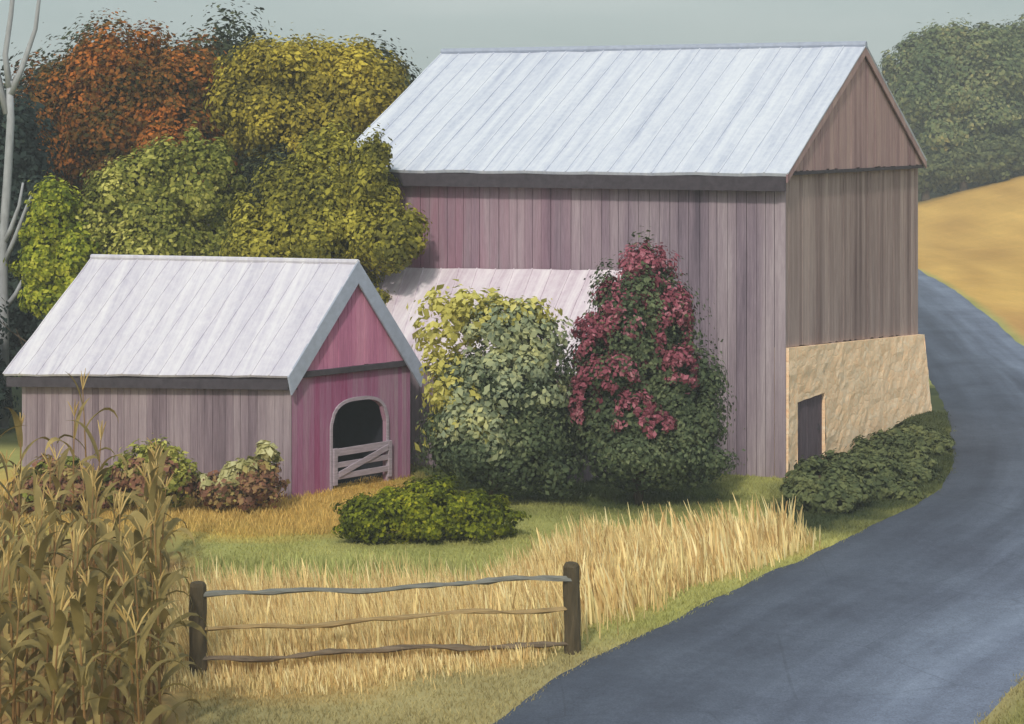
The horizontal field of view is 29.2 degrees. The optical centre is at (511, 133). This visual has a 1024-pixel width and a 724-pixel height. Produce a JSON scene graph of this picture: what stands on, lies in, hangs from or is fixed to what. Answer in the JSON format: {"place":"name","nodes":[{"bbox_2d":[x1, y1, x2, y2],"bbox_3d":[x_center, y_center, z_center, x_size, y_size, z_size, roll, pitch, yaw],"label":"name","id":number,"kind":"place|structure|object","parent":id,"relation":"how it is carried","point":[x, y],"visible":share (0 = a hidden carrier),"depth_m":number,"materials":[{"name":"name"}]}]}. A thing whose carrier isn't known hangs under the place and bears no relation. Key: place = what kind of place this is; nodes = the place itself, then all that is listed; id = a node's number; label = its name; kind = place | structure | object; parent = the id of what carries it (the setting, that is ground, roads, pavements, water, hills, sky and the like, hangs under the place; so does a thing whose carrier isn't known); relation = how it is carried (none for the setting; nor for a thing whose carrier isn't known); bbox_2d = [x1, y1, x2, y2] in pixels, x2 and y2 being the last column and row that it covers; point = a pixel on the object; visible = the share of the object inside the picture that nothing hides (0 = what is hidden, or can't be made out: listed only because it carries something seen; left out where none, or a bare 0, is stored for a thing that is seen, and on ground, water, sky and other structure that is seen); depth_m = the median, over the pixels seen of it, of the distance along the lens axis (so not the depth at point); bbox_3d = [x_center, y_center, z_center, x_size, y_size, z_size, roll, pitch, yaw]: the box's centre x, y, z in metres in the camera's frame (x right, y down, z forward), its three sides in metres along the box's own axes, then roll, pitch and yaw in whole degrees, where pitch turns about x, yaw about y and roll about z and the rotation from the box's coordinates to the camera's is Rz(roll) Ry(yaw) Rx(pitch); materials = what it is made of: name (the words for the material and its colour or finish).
{"place":"outdoors","nodes":[
{"label":"outdoors","id":0,"kind":"place"},
{"bbox_2d":[0,480,408,536],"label":"straw grass","id":1,"kind":"structure","parent":0,"point":[187,512],"depth_m":45.78,"materials":[{"name":"yellow plant"}]},
{"bbox_2d":[0,173,1023,723],"bbox_3d":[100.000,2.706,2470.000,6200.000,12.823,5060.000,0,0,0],"label":"ground","id":2,"kind":"structure","parent":0,"point":[970,243],"depth_m":45.64,"materials":[{"name":"beige plant"}]},
{"bbox_2d":[0,482,17,630],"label":"corn plant","id":3,"kind":"object","parent":2,"relation":"on","point":[6,514],"visible":0.39,"depth_m":35.65,"materials":[{"name":"brown plant"}]},
{"bbox_2d":[1,600,22,723],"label":"corn plant","id":4,"kind":"object","parent":2,"relation":"on","point":[7,659],"visible":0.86,"depth_m":26.31,"materials":[{"name":"brown plant"}]},
{"bbox_2d":[0,584,33,699],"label":"corn plant","id":5,"kind":"object","parent":2,"relation":"on","point":[9,641],"visible":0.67,"depth_m":27.63,"materials":[{"name":"brown plant"}]},
{"bbox_2d":[0,0,40,427],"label":"bare tree","id":6,"kind":"object","parent":2,"relation":"on","point":[7,106],"visible":0.82,"depth_m":59.90,"materials":[{"name":"grey plant"}]},
{"bbox_2d":[2,545,38,717],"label":"corn plant","id":7,"kind":"object","parent":2,"relation":"on","point":[24,560],"visible":0.44,"depth_m":29.09,"materials":[{"name":"brown plant"}]},
{"bbox_2d":[0,522,45,695],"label":"corn plant","id":8,"kind":"object","parent":2,"relation":"on","point":[6,691],"visible":0.27,"depth_m":29.64,"materials":[{"name":"brown plant"}]},
{"bbox_2d":[0,449,46,547],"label":"corn plant","id":9,"kind":"object","parent":2,"relation":"on","point":[2,457],"visible":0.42,"depth_m":39.00,"materials":[{"name":"brown plant"}]},
{"bbox_2d":[0,552,51,723],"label":"corn plant","id":10,"kind":"object","parent":2,"relation":"on","point":[42,691],"visible":0.98,"depth_m":25.73,"materials":[{"name":"brown plant"}]},
{"bbox_2d":[0,536,52,710],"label":"corn plant","id":11,"kind":"object","parent":2,"relation":"on","point":[4,619],"visible":0.6,"depth_m":28.09,"materials":[{"name":"brown plant"}]},
{"bbox_2d":[0,582,53,723],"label":"corn plant","id":12,"kind":"object","parent":2,"relation":"on","point":[5,646],"visible":0.91,"depth_m":26.36,"materials":[{"name":"brown plant"}]},
{"bbox_2d":[0,408,53,548],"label":"corn plant","id":13,"kind":"object","parent":2,"relation":"on","point":[19,423],"visible":0.66,"depth_m":41.27,"materials":[{"name":"brown plant"}]},
{"bbox_2d":[1,456,56,593],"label":"corn plant","id":14,"kind":"object","parent":2,"relation":"on","point":[24,471],"visible":0.3,"depth_m":36.66,"materials":[{"name":"brown plant"}]},
{"bbox_2d":[0,469,60,643],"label":"corn plant","id":15,"kind":"object","parent":2,"relation":"on","point":[10,533],"visible":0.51,"depth_m":33.38,"materials":[{"name":"brown plant"}]},
{"bbox_2d":[0,510,68,705],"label":"corn plant","id":16,"kind":"object","parent":2,"relation":"on","point":[7,636],"visible":0.4,"depth_m":30.57,"materials":[{"name":"brown plant"}]},
{"bbox_2d":[0,531,69,723],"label":"corn plant","id":17,"kind":"object","parent":2,"relation":"on","point":[34,703],"visible":0.7,"depth_m":27.33,"materials":[{"name":"brown plant"}]},
{"bbox_2d":[0,58,70,419],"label":"evergreen tree","id":18,"kind":"object","parent":2,"relation":"on","point":[30,163],"visible":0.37,"depth_m":62.22,"materials":[{"name":"green plant"}]},
{"bbox_2d":[1,509,72,720],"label":"corn plant","id":19,"kind":"object","parent":2,"relation":"on","point":[43,526],"visible":0.44,"depth_m":29.94,"materials":[{"name":"brown plant"}]},
{"bbox_2d":[1,531,74,723],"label":"corn plant","id":20,"kind":"object","parent":2,"relation":"on","point":[41,553],"visible":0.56,"depth_m":28.96,"materials":[{"name":"brown plant"}]},
{"bbox_2d":[1,522,76,723],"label":"corn plant","id":21,"kind":"object","parent":2,"relation":"on","point":[33,654],"visible":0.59,"depth_m":28.28,"materials":[{"name":"brown plant"}]},
{"bbox_2d":[30,467,51,610],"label":"corn plant","id":22,"kind":"object","parent":2,"relation":"on","point":[35,479],"visible":0.25,"depth_m":34.48,"materials":[{"name":"brown plant"}]},
{"bbox_2d":[12,558,71,723],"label":"corn plant","id":23,"kind":"object","parent":2,"relation":"on","point":[56,590],"visible":0.66,"depth_m":26.61,"materials":[{"name":"brown plant"}]},
{"bbox_2d":[6,484,85,670],"bbox_3d":[-7.846,7.495,32.551,1.191,3.152,1.563,2,3,33],"label":"corn plant","id":24,"kind":"object","parent":2,"relation":"on","point":[39,504],"visible":0.37,"depth_m":32.62,"materials":[{"name":"brown plant"}]},
{"bbox_2d":[8,451,84,624],"bbox_3d":[-8.282,7.426,35.529,1.590,3.378,0.499,0,0,2],"label":"corn plant","id":25,"kind":"object","parent":2,"relation":"on","point":[31,492],"visible":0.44,"depth_m":35.58,"materials":[{"name":"brown plant"}]},
{"bbox_2d":[9,562,85,722],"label":"corn plant","id":26,"kind":"object","parent":2,"relation":"on","point":[43,708],"visible":0.56,"depth_m":27.30,"materials":[{"name":"brown plant"}]},
{"bbox_2d":[21,590,80,723],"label":"corn plant","id":27,"kind":"object","parent":2,"relation":"on","point":[60,631],"visible":1,"depth_m":25.47,"materials":[{"name":"brown plant"}]},
{"bbox_2d":[30,485,73,649],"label":"corn plant","id":28,"kind":"object","parent":2,"relation":"on","point":[51,505],"visible":0.38,"depth_m":31.27,"materials":[{"name":"brown plant"}]},
{"bbox_2d":[2,170,103,345],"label":"lime tree","id":29,"kind":"object","parent":2,"relation":"on","point":[54,252],"visible":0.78,"depth_m":58.01,"materials":[{"name":"lime green foliage"},{"name":"brown bark"}]},
{"bbox_2d":[1,514,105,700],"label":"corn plant","id":30,"kind":"object","parent":2,"relation":"on","point":[55,540],"visible":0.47,"depth_m":30.81,"materials":[{"name":"brown plant"}]},
{"bbox_2d":[5,453,113,515],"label":"garden shrub","id":31,"kind":"object","parent":2,"relation":"on","point":[41,467],"visible":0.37,"depth_m":46.02,"materials":[{"name":"brown plant"}]},
{"bbox_2d":[32,443,89,572],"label":"corn plant","id":32,"kind":"object","parent":2,"relation":"on","point":[57,477],"visible":0.55,"depth_m":37.95,"materials":[{"name":"brown plant"}]},
{"bbox_2d":[25,527,126,722],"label":"corn plant","id":33,"kind":"object","parent":2,"relation":"on","point":[67,703],"visible":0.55,"depth_m":28.09,"materials":[{"name":"brown plant"}]},
{"bbox_2d":[30,560,123,723],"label":"corn plant","id":34,"kind":"object","parent":2,"relation":"on","point":[77,704],"visible":0.38,"depth_m":28.87,"materials":[{"name":"brown plant"}]},
{"bbox_2d":[45,399,110,565],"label":"corn plant","id":35,"kind":"object","parent":2,"relation":"on","point":[51,440],"visible":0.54,"depth_m":40.19,"materials":[{"name":"brown plant"}]},
{"bbox_2d":[32,494,124,679],"bbox_3d":[-6.742,7.388,30.925,1.541,3.378,1.094,0,0,8],"label":"corn plant","id":36,"kind":"object","parent":2,"relation":"on","point":[111,534],"visible":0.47,"depth_m":31.00,"materials":[{"name":"brown plant"}]},
{"bbox_2d":[65,585,97,723],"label":"corn plant","id":37,"kind":"object","parent":2,"relation":"on","point":[77,615],"visible":0.95,"depth_m":25.67,"materials":[{"name":"brown plant"}]},
{"bbox_2d":[30,516,135,723],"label":"corn plant","id":38,"kind":"object","parent":2,"relation":"on","point":[79,546],"visible":0.5,"depth_m":29.79,"materials":[{"name":"brown plant"}]},
{"bbox_2d":[47,479,121,641],"bbox_3d":[-7.141,7.457,33.163,1.592,3.255,0.567,0,0,-32],"label":"corn plant","id":39,"kind":"object","parent":2,"relation":"on","point":[98,506],"visible":0.47,"depth_m":33.26,"materials":[{"name":"brown plant"}]},
{"bbox_2d":[52,368,118,555],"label":"corn plant","id":40,"kind":"object","parent":2,"relation":"on","point":[105,408],"visible":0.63,"depth_m":41.24,"materials":[{"name":"brown plant"}]},
{"bbox_2d":[48,460,124,581],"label":"corn plant","id":41,"kind":"object","parent":2,"relation":"on","point":[68,492],"visible":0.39,"depth_m":36.84,"materials":[{"name":"brown plant"}]},
{"bbox_2d":[64,565,114,723],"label":"corn plant","id":42,"kind":"object","parent":2,"relation":"on","point":[91,595],"visible":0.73,"depth_m":27.36,"materials":[{"name":"brown plant"}]},
{"bbox_2d":[70,466,117,626],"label":"corn plant","id":43,"kind":"object","parent":2,"relation":"on","point":[89,484],"visible":0.45,"depth_m":34.47,"materials":[{"name":"brown plant"}]},
{"bbox_2d":[63,463,125,629],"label":"corn plant","id":44,"kind":"object","parent":2,"relation":"on","point":[98,482],"visible":0.3,"depth_m":35.56,"materials":[{"name":"brown plant"}]},
{"bbox_2d":[66,420,127,567],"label":"corn plant","id":45,"kind":"object","parent":2,"relation":"on","point":[73,505],"visible":0.49,"depth_m":38.76,"materials":[{"name":"brown plant"}]},
{"bbox_2d":[91,521,119,681],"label":"corn plant","id":46,"kind":"object","parent":2,"relation":"on","point":[106,547],"visible":0.44,"depth_m":31.48,"materials":[{"name":"brown plant"}]},
{"bbox_2d":[47,568,167,723],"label":"corn plant","id":47,"kind":"object","parent":2,"relation":"on","point":[99,706],"visible":0.91,"depth_m":26.35,"materials":[{"name":"brown plant"}]},
{"bbox_2d":[82,488,136,662],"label":"corn plant","id":48,"kind":"object","parent":2,"relation":"on","point":[98,561],"visible":0.41,"depth_m":32.65,"materials":[{"name":"brown plant"}]},
{"bbox_2d":[71,488,166,723],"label":"corn plant","id":49,"kind":"object","parent":2,"relation":"on","point":[97,605],"visible":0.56,"depth_m":29.91,"materials":[{"name":"brown plant"}]},
{"bbox_2d":[86,566,156,723],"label":"corn plant","id":50,"kind":"object","parent":2,"relation":"on","point":[126,602],"visible":0.52,"depth_m":28.27,"materials":[{"name":"brown plant"}]},
{"bbox_2d":[3,1,242,226],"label":"autumn tree","id":51,"kind":"object","parent":2,"relation":"on","point":[94,125],"visible":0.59,"depth_m":66.63,"materials":[{"name":"brown plant"}]},
{"bbox_2d":[72,601,184,723],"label":"corn plant","id":52,"kind":"object","parent":2,"relation":"on","point":[153,714],"visible":1,"depth_m":25.58,"materials":[{"name":"brown plant"}]},
{"bbox_2d":[113,599,145,723],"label":"corn plant","id":53,"kind":"object","parent":2,"relation":"on","point":[127,630],"visible":0.84,"depth_m":26.50,"materials":[{"name":"brown plant"}]},
{"bbox_2d":[113,522,146,721],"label":"corn plant","id":54,"kind":"object","parent":2,"relation":"on","point":[124,669],"visible":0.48,"depth_m":29.14,"materials":[{"name":"brown plant"}]},
{"bbox_2d":[107,517,157,709],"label":"corn plant","id":55,"kind":"object","parent":2,"relation":"on","point":[140,551],"visible":0.42,"depth_m":30.67,"materials":[{"name":"brown plant"}]},
{"bbox_2d":[76,537,194,720],"bbox_3d":[-5.216,7.376,27.391,1.739,3.430,0.638,0,0,19],"label":"corn plant","id":56,"kind":"object","parent":2,"relation":"on","point":[131,573],"visible":0.75,"depth_m":27.37,"materials":[{"name":"brown plant"}]},
{"bbox_2d":[112,523,168,712],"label":"corn plant","id":57,"kind":"object","parent":2,"relation":"on","point":[129,541],"visible":0.34,"depth_m":30.73,"materials":[{"name":"brown plant"}]},
{"bbox_2d":[120,460,173,605],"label":"corn plant","id":58,"kind":"object","parent":2,"relation":"on","point":[139,503],"visible":0.36,"depth_m":35.56,"materials":[{"name":"brown plant"}]},
{"bbox_2d":[118,444,175,548],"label":"corn plant","id":59,"kind":"object","parent":2,"relation":"on","point":[152,456],"visible":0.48,"depth_m":38.70,"materials":[{"name":"brown plant"}]},
{"bbox_2d":[1,0,293,220],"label":"dark tree","id":60,"kind":"object","parent":2,"relation":"on","point":[225,43],"visible":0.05,"depth_m":74.28,"materials":[{"name":"green plant"}]},
{"bbox_2d":[98,434,201,507],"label":"garden shrub","id":61,"kind":"object","parent":2,"relation":"on","point":[185,476],"visible":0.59,"depth_m":46.09,"materials":[{"name":"green plant"}]},
{"bbox_2d":[124,468,177,693],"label":"corn plant","id":62,"kind":"object","parent":2,"relation":"on","point":[140,518],"visible":0.62,"depth_m":31.57,"materials":[{"name":"brown plant"}]},
{"bbox_2d":[124,448,179,569],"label":"corn plant","id":63,"kind":"object","parent":2,"relation":"on","point":[161,461],"visible":0.35,"depth_m":37.78,"materials":[{"name":"brown plant"}]},
{"bbox_2d":[134,496,169,640],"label":"corn plant","id":64,"kind":"object","parent":2,"relation":"on","point":[143,510],"visible":0.22,"depth_m":33.35,"materials":[{"name":"brown plant"}]},
{"bbox_2d":[97,559,207,715],"bbox_3d":[-5.478,7.755,29.590,1.802,2.750,0.446,2,1,16],"label":"corn plant","id":65,"kind":"object","parent":2,"relation":"on","point":[193,624],"visible":0.54,"depth_m":29.59,"materials":[{"name":"brown plant"}]},
{"bbox_2d":[105,568,201,723],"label":"corn plant","id":66,"kind":"object","parent":2,"relation":"on","point":[155,626],"visible":0.86,"depth_m":27.95,"materials":[{"name":"brown plant"}]},
{"bbox_2d":[137,443,169,527],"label":"corn plant","id":67,"kind":"object","parent":2,"relation":"on","point":[161,484],"visible":0.16,"depth_m":41.59,"materials":[{"name":"brown plant"}]},
{"bbox_2d":[141,484,168,609],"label":"corn plant","id":68,"kind":"object","parent":2,"relation":"on","point":[155,507],"visible":0.15,"depth_m":34.05,"materials":[{"name":"brown plant"}]},
{"bbox_2d":[137,438,173,546],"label":"corn plant","id":69,"kind":"object","parent":2,"relation":"on","point":[148,468],"visible":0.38,"depth_m":40.12,"materials":[{"name":"brown plant"}]},
{"bbox_2d":[118,489,194,676],"bbox_3d":[-5.742,7.443,32.277,1.505,3.266,0.677,3,4,31],"label":"corn plant","id":70,"kind":"object","parent":2,"relation":"on","point":[164,613],"visible":0.52,"depth_m":32.19,"materials":[{"name":"brown plant"}]},
{"bbox_2d":[71,122,246,261],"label":"broadleaf tree","id":71,"kind":"object","parent":2,"relation":"on","point":[149,200],"visible":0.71,"depth_m":58.56,"materials":[{"name":"green plant"}]},
{"bbox_2d":[130,473,191,593],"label":"corn plant","id":72,"kind":"object","parent":2,"relation":"on","point":[169,527],"visible":0.45,"depth_m":36.69,"materials":[{"name":"brown plant"}]},
{"bbox_2d":[120,496,207,715],"bbox_3d":[-5.136,7.271,29.134,0.495,3.715,1.639,0,0,38],"label":"corn plant","id":73,"kind":"object","parent":2,"relation":"on","point":[159,517],"visible":0.64,"depth_m":29.12,"materials":[{"name":"brown plant"}]},
{"bbox_2d":[2,254,423,498],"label":"stable","id":74,"kind":"structure","parent":2,"relation":"on","point":[305,366],"depth_m":50.52,"materials":[{"name":"grey wood"}]},
{"bbox_2d":[189,440,290,511],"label":"garden shrub","id":75,"kind":"object","parent":2,"relation":"on","point":[248,482],"visible":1,"depth_m":46.29,"materials":[{"name":"brown plant"}]},
{"bbox_2d":[208,137,294,236],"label":"dark shrub","id":76,"kind":"object","parent":2,"relation":"on","point":[247,172],"visible":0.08,"depth_m":60.68,"materials":[{"name":"green plant"}]},
{"bbox_2d":[195,22,411,171],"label":"maple tree","id":77,"kind":"object","parent":2,"relation":"on","point":[277,86],"visible":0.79,"depth_m":64.60,"materials":[{"name":"yellow plant"}]},
{"bbox_2d":[219,119,431,303],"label":"broadleaf tree","id":78,"kind":"object","parent":2,"relation":"on","point":[312,206],"visible":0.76,"depth_m":54.72,"materials":[{"name":"green plant"}]},
{"bbox_2d":[174,547,524,595],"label":"lawn wisps","id":79,"kind":"object","parent":2,"relation":"on","point":[321,560],"visible":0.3,"depth_m":40.19,"materials":[{"name":"beige plant"}]},
{"bbox_2d":[310,30,427,97],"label":"dark tree","id":80,"kind":"object","parent":2,"relation":"on","point":[385,52],"visible":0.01,"depth_m":73.34,"materials":[{"name":"green plant"}]},
{"bbox_2d":[189,561,581,677],"bbox_3d":[-2.080,8.366,33.324,6.736,1.876,0.320,0,0,-12],"label":"rail fence","id":81,"kind":"object","parent":2,"relation":"on","point":[199,593],"visible":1,"depth_m":33.21,"materials":[{"name":"grey wood"}]},
{"bbox_2d":[330,470,531,543],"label":"round bush","id":82,"kind":"object","parent":2,"relation":"on","point":[407,512],"visible":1,"depth_m":43.04,"materials":[{"name":"green foliage"},{"name":"brown bark"}]},
{"bbox_2d":[143,492,820,697],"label":"tall dry grass","id":83,"kind":"structure","parent":2,"relation":"on","point":[493,629],"depth_m":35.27,"materials":[{"name":"beige plant"}]},
{"bbox_2d":[370,267,621,482],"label":"lean to","id":84,"kind":"object","parent":2,"relation":"on","point":[566,291],"visible":0.21,"depth_m":53.92,"materials":[{"name":"white metal"}]},
{"bbox_2d":[406,279,591,502],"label":"green shrub","id":85,"kind":"object","parent":2,"relation":"on","point":[504,403],"visible":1,"depth_m":46.69,"materials":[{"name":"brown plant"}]},
{"bbox_2d":[0,410,1023,723],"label":"grass","id":86,"kind":"structure","parent":2,"relation":"on","point":[540,498],"depth_m":42.02,"materials":[{"name":"green plant"}]},
{"bbox_2d":[329,41,931,477],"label":"barn","id":87,"kind":"structure","parent":2,"relation":"on","point":[767,193],"depth_m":54.92,"materials":[{"name":"grey wood"}]},
{"bbox_2d":[798,394,821,464],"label":"door","id":88,"kind":"structure","parent":87,"relation":"in","point":[809,410],"depth_m":52.85,"materials":[{"name":"grey wood"}]},
{"bbox_2d":[556,226,747,505],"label":"flowering shrub","id":89,"kind":"object","parent":2,"relation":"on","point":[647,404],"visible":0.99,"depth_m":46.89,"materials":[{"name":"green plant"}]},
{"bbox_2d":[779,455,876,513],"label":"foundation bush","id":90,"kind":"object","parent":2,"relation":"on","point":[813,484],"visible":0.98,"depth_m":46.82,"materials":[{"name":"green plant"}]},
{"bbox_2d":[816,448,926,499],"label":"foundation bush","id":91,"kind":"object","parent":2,"relation":"on","point":[880,473],"visible":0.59,"depth_m":49.17,"materials":[{"name":"green plant"}]},
{"bbox_2d":[844,430,945,482],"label":"foundation bush","id":92,"kind":"object","parent":2,"relation":"on","point":[918,460],"visible":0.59,"depth_m":52.13,"materials":[{"name":"green plant"}]},
{"bbox_2d":[877,420,955,454],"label":"foundation bush","id":93,"kind":"object","parent":2,"relation":"on","point":[915,433],"visible":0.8,"depth_m":55.46,"materials":[{"name":"green plant"}]},
{"bbox_2d":[918,145,960,200],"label":"dark shrub","id":94,"kind":"object","parent":2,"relation":"on","point":[926,188],"visible":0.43,"depth_m":200.16,"materials":[{"name":"green plant"}]},
{"bbox_2d":[878,12,1023,174],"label":"oak tree","id":95,"kind":"object","parent":2,"relation":"on","point":[954,85],"visible":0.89,"depth_m":201.26,"materials":[{"name":"green plant"}]},
{"bbox_2d":[922,140,1011,191],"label":"dark shrub","id":96,"kind":"object","parent":2,"relation":"on","point":[948,166],"visible":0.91,"depth_m":198.37,"materials":[{"name":"green plant"}]},
{"bbox_2d":[963,134,1023,180],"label":"dark shrub","id":97,"kind":"object","parent":2,"relation":"on","point":[986,152],"visible":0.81,"depth_m":198.41,"materials":[{"name":"green plant"}]},
{"bbox_2d":[997,14,1023,41],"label":"oak tree","id":98,"kind":"object","parent":2,"relation":"on","point":[1021,18],"visible":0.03,"depth_m":211.03,"materials":[{"name":"green plant"}]},
{"bbox_2d":[1000,125,1023,162],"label":"dark shrub","id":99,"kind":"object","parent":2,"relation":"on","point":[1014,147],"visible":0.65,"depth_m":198.54,"materials":[{"name":"green plant"}]},
{"bbox_2d":[0,0,1023,96],"label":"sky","id":100,"kind":"structure","parent":0,"point":[427,27],"materials":[{"name":"grey"}]},
{"bbox_2d":[493,269,1023,723],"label":"road","id":101,"kind":"structure","parent":0,"point":[914,615],"depth_m":35.84,"materials":[{"name":"grey asphalt"}]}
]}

